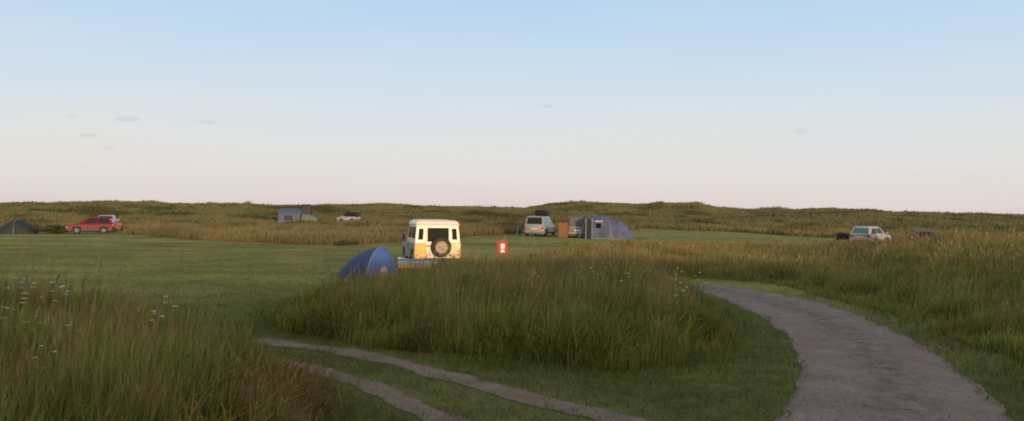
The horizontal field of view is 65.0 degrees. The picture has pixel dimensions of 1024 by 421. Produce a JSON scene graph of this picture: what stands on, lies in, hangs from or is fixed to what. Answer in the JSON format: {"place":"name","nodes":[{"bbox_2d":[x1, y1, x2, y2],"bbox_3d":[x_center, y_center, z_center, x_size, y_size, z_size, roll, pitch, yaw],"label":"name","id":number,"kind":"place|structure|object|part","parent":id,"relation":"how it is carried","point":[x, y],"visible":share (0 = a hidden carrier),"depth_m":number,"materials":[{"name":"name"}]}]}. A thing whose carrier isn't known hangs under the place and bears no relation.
{"place":"outdoors","nodes":[
{"label":"outdoors","id":0,"kind":"place"},
{"bbox_2d":[0,236,328,420],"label":"tall grass","id":1,"kind":"structure","parent":0,"point":[123,367],"depth_m":8.55,"materials":[{"name":"green plant"}]},
{"bbox_2d":[196,351,364,420],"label":"dry grass","id":2,"kind":"structure","parent":0,"point":[286,380],"depth_m":9.49,"materials":[{"name":"green plant"}]},
{"bbox_2d":[214,232,739,371],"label":"tall grass","id":3,"kind":"structure","parent":0,"point":[498,287],"depth_m":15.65,"materials":[{"name":"green plant"}]},
{"bbox_2d":[0,203,1023,420],"bbox_3d":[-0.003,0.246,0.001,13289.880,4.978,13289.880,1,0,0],"label":"ground","id":4,"kind":"structure","parent":0,"point":[47,239],"depth_m":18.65,"materials":[{"name":"green plant"}]},
{"bbox_2d":[0,219,37,233],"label":"dome tent","id":5,"kind":"object","parent":4,"relation":"on","point":[16,226],"visible":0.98,"depth_m":65.27,"materials":[{"name":"green fabric"}]},
{"bbox_2d":[10,225,18,233],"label":"door","id":6,"kind":"structure","parent":5,"relation":"in","point":[15,226],"depth_m":65.07,"materials":[{"name":"black fabric"}]},
{"bbox_2d":[31,224,56,233],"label":"picnic table","id":7,"kind":"object","parent":4,"relation":"on","point":[36,228],"visible":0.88,"depth_m":66.58,"materials":[{"name":"brown wood"}]},
{"bbox_2d":[39,223,66,233],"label":"shrub","id":8,"kind":"object","parent":4,"relation":"on","point":[59,229],"visible":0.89,"depth_m":67.12,"materials":[{"name":"green plant"}]},
{"bbox_2d":[65,217,114,233],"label":"parked car","id":9,"kind":"object","parent":4,"relation":"on","point":[103,225],"visible":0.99,"depth_m":67.40,"materials":[{"name":"red paint"}]},
{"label":"side window","id":10,"kind":"part","parent":9,"relation":"part of","materials":[{"name":"black glass"}]},
{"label":"side window","id":11,"kind":"part","parent":9,"relation":"part of","materials":[{"name":"black glass"}]},
{"bbox_2d":[98,215,119,225],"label":"parked car","id":12,"kind":"object","parent":4,"relation":"on","point":[114,219],"visible":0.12,"depth_m":77.04,"materials":[{"name":"silver metal"}]},
{"bbox_2d":[111,223,121,232],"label":"folding chair","id":13,"kind":"object","parent":4,"relation":"on","point":[118,226],"visible":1,"depth_m":68.47,"materials":[{"name":"red fabric"}]},
{"bbox_2d":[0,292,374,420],"bbox_3d":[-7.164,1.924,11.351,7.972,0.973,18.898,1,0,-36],"label":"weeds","id":14,"kind":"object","parent":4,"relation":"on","point":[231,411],"visible":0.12,"depth_m":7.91,"materials":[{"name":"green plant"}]},
{"bbox_2d":[277,208,316,222],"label":"frame tent","id":15,"kind":"object","parent":4,"relation":"on","point":[286,214],"visible":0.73,"depth_m":102.50,"materials":[{"name":"blue fabric"}]},
{"bbox_2d":[284,215,291,219],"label":"window","id":16,"kind":"structure","parent":15,"relation":"in","point":[286,217],"depth_m":102.22,"materials":[{"name":"grey plastic"}]},
{"bbox_2d":[300,204,313,215],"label":"tall van","id":17,"kind":"object","parent":4,"relation":"on","point":[306,209],"visible":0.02,"depth_m":109.57,"materials":[{"name":"paint"}]},
{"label":"rear window","id":18,"kind":"part","parent":17,"relation":"part of","materials":[{"name":"glass"}]},
{"bbox_2d":[336,212,361,220],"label":"parked car","id":19,"kind":"object","parent":4,"relation":"on","point":[351,215],"visible":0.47,"depth_m":115.78,"materials":[{"name":"white paint"}]},
{"bbox_2d":[321,246,397,279],"bbox_3d":[-5.154,1.798,27.914,2.910,1.152,2.398,1,0,24],"label":"dome tent","id":20,"kind":"object","parent":4,"relation":"on","point":[370,256],"visible":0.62,"depth_m":27.55,"materials":[{"name":"blue fabric"}]},
{"bbox_2d":[272,357,469,420],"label":"wheel rut","id":21,"kind":"structure","parent":4,"relation":"on","point":[389,395],"depth_m":10.57,"materials":[{"name":"grey gravel"}]},
{"bbox_2d":[381,266,386,277],"bbox_3d":[-4.304,2.126,26.956,0.240,0.512,0.200,1,0,12],"label":"water carrier","id":22,"kind":"object","parent":4,"relation":"on","point":[385,269],"visible":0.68,"depth_m":26.88,"materials":[{"name":"white plastic"}]},
{"bbox_2d":[397,254,441,272],"bbox_3d":[-3.353,1.987,29.105,1.608,0.800,0.140,1,0,-5],"label":"windbreak","id":23,"kind":"object","parent":4,"relation":"on","point":[402,260],"visible":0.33,"depth_m":29.10,"materials":[{"name":"fabric"}]},
{"bbox_2d":[400,219,460,264],"bbox_3d":[-3.266,1.364,32.009,2.280,2.027,4.205,1,0,-15],"label":"off roader","id":24,"kind":"object","parent":4,"relation":"on","point":[427,236],"visible":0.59,"depth_m":30.24,"materials":[{"name":"beige paint"}]},
{"bbox_2d":[406,241,408,254],"bbox_3d":[-4.133,1.471,31.759,0.063,0.520,0.820,1,0,-15],"label":"door","id":25,"kind":"structure","parent":24,"relation":"in","point":[407,242],"depth_m":31.77,"materials":[{"name":"grey paint"}]},
{"bbox_2d":[411,227,415,237],"bbox_3d":[-3.746,0.836,30.631,0.054,0.430,0.979,1,0,-15],"label":"side window","id":26,"kind":"structure","parent":24,"relation":"in","point":[414,228],"depth_m":30.59,"materials":[{"name":"grey glass"}]},
{"bbox_2d":[418,229,423,239],"bbox_3d":[-3.413,0.885,30.109,0.214,0.416,0.035,1,0,-15],"label":"corner window","id":27,"kind":"structure","parent":24,"relation":"in","point":[420,237],"depth_m":30.10,"materials":[{"name":"black glass"}]},
{"bbox_2d":[426,226,451,257],"bbox_3d":[-2.749,1.191,30.250,0.960,1.200,0.120,1,0,-15],"label":"back door","id":28,"kind":"structure","parent":24,"relation":"in","point":[432,232],"depth_m":30.20,"materials":[{"name":"beige paint"}]},
{"bbox_2d":[452,229,456,239],"bbox_3d":[-2.179,0.898,30.440,0.214,0.416,0.035,1,0,-15],"label":"corner window","id":29,"kind":"structure","parent":24,"relation":"in","point":[454,232],"depth_m":30.43,"materials":[{"name":"black glass"}]},
{"bbox_2d":[250,338,647,420],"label":"wheel rut","id":30,"kind":"structure","parent":4,"relation":"on","point":[500,388],"depth_m":11.34,"materials":[{"name":"grey gravel"}]},
{"bbox_2d":[497,239,507,257],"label":"fire point","id":31,"kind":"structure","parent":4,"relation":"on","point":[500,246],"depth_m":40.58,"materials":[{"name":"red paint"}]},
{"bbox_2d":[0,199,1023,247],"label":"rough grass","id":32,"kind":"structure","parent":4,"relation":"on","point":[383,222],"depth_m":114.70,"materials":[{"name":"green plant"}]},
{"bbox_2d":[516,225,524,235],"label":"folding chair","id":33,"kind":"object","parent":4,"relation":"on","point":[521,227],"visible":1,"depth_m":71.67,"materials":[{"name":"black fabric"}]},
{"bbox_2d":[524,216,555,235],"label":"people carrier","id":34,"kind":"object","parent":4,"relation":"on","point":[536,225],"visible":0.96,"depth_m":71.25,"materials":[{"name":"silver metal"}]},
{"bbox_2d":[527,217,541,223],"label":"rear window","id":35,"kind":"structure","parent":34,"relation":"in","point":[531,220],"depth_m":71.24,"materials":[{"name":"grey glass"}]},
{"bbox_2d":[534,210,549,215],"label":"roof box","id":36,"kind":"object","parent":34,"relation":"on","point":[541,213],"visible":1,"depth_m":72.16,"materials":[{"name":"paint"}]},
{"bbox_2d":[558,221,567,236],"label":"windbreak","id":37,"kind":"object","parent":4,"relation":"on","point":[562,229],"visible":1,"depth_m":68.80,"materials":[{"name":"orange fabric"}]},
{"bbox_2d":[567,215,585,237],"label":"camper van","id":38,"kind":"object","parent":4,"relation":"on","point":[576,225],"visible":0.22,"depth_m":69.12,"materials":[{"name":"grey paint"}]},
{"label":"rear window","id":39,"kind":"part","parent":38,"relation":"part of","materials":[{"name":"glass"}]},
{"bbox_2d":[578,215,633,239],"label":"family tent","id":40,"kind":"object","parent":4,"relation":"on","point":[601,227],"visible":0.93,"depth_m":67.07,"materials":[{"name":"blue fabric"}]},
{"bbox_2d":[586,219,591,238],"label":"doorway","id":41,"kind":"structure","parent":40,"relation":"in","point":[588,221],"depth_m":67.16,"materials":[{"name":"black fabric"}]},
{"bbox_2d":[675,282,686,313],"bbox_3d":[3.242,1.929,15.293,0.236,1.136,0.398,1,0,26],"label":"flowering weed","id":42,"kind":"object","parent":4,"relation":"on","point":[682,297],"visible":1,"depth_m":15.29,"materials":[{"name":"green plant"}]},
{"bbox_2d":[694,272,705,302],"bbox_3d":[4.271,1.948,18.143,0.306,1.107,0.279,1,0,8],"label":"flowering weed","id":43,"kind":"object","parent":4,"relation":"on","point":[698,285],"visible":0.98,"depth_m":18.19,"materials":[{"name":"green plant"}]},
{"bbox_2d":[525,212,1023,362],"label":"tall grass","id":44,"kind":"structure","parent":4,"relation":"on","point":[978,277],"depth_m":27.24,"materials":[{"name":"green plant"}]},
{"bbox_2d":[834,232,849,242],"bbox_3d":[26.198,2.134,62.790,1.980,0.893,1.184,1,0,-30],"label":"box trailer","id":45,"kind":"object","parent":4,"relation":"on","point":[844,235],"visible":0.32,"depth_m":62.20,"materials":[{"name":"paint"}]},
{"bbox_2d":[849,226,890,242],"bbox_3d":[26.762,1.889,59.988,3.750,1.414,1.950,1,0,-42],"label":"parked car","id":46,"kind":"object","parent":4,"relation":"on","point":[865,230],"visible":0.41,"depth_m":59.00,"materials":[{"name":"white paint"}]},
{"bbox_3d":[25.571,1.478,58.910,0.317,0.410,1.227,1,0,-42],"label":"rear window","id":47,"kind":"part","parent":46,"relation":"part of","materials":[{"name":"teal"}]},
{"bbox_3d":[26.472,1.501,58.809,1.017,0.401,0.120,1,0,-42],"label":"side window","id":48,"kind":"part","parent":46,"relation":"part of","materials":[{"name":"grey glass"}]},
{"bbox_2d":[910,230,935,239],"bbox_3d":[27.869,1.980,54.282,1.890,1.294,3.950,1,0,24],"label":"parked car","id":49,"kind":"object","parent":4,"relation":"on","point":[921,231],"visible":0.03,"depth_m":53.02,"materials":[{"name":"silver metal"}]},
{"bbox_3d":[27.221,1.588,52.815,1.171,0.328,0.307,1,0,24],"label":"rear window","id":50,"kind":"part","parent":49,"relation":"part of","materials":[{"name":"glass"}]},
{"bbox_2d":[0,0,1023,213],"label":"sky","id":51,"kind":"structure","parent":0,"point":[894,105],"materials":[{"name":"blue"}]},
{"bbox_2d":[684,281,1013,420],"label":"gravel road","id":52,"kind":"structure","parent":0,"point":[951,408],"depth_m":12.54,"materials":[{"name":"grey gravel"}]},
{"bbox_2d":[251,288,1009,420],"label":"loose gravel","id":53,"kind":"structure","parent":52,"relation":"on","point":[451,416],"depth_m":11.46,"materials":[{"name":"grey gravel"}]}
]}

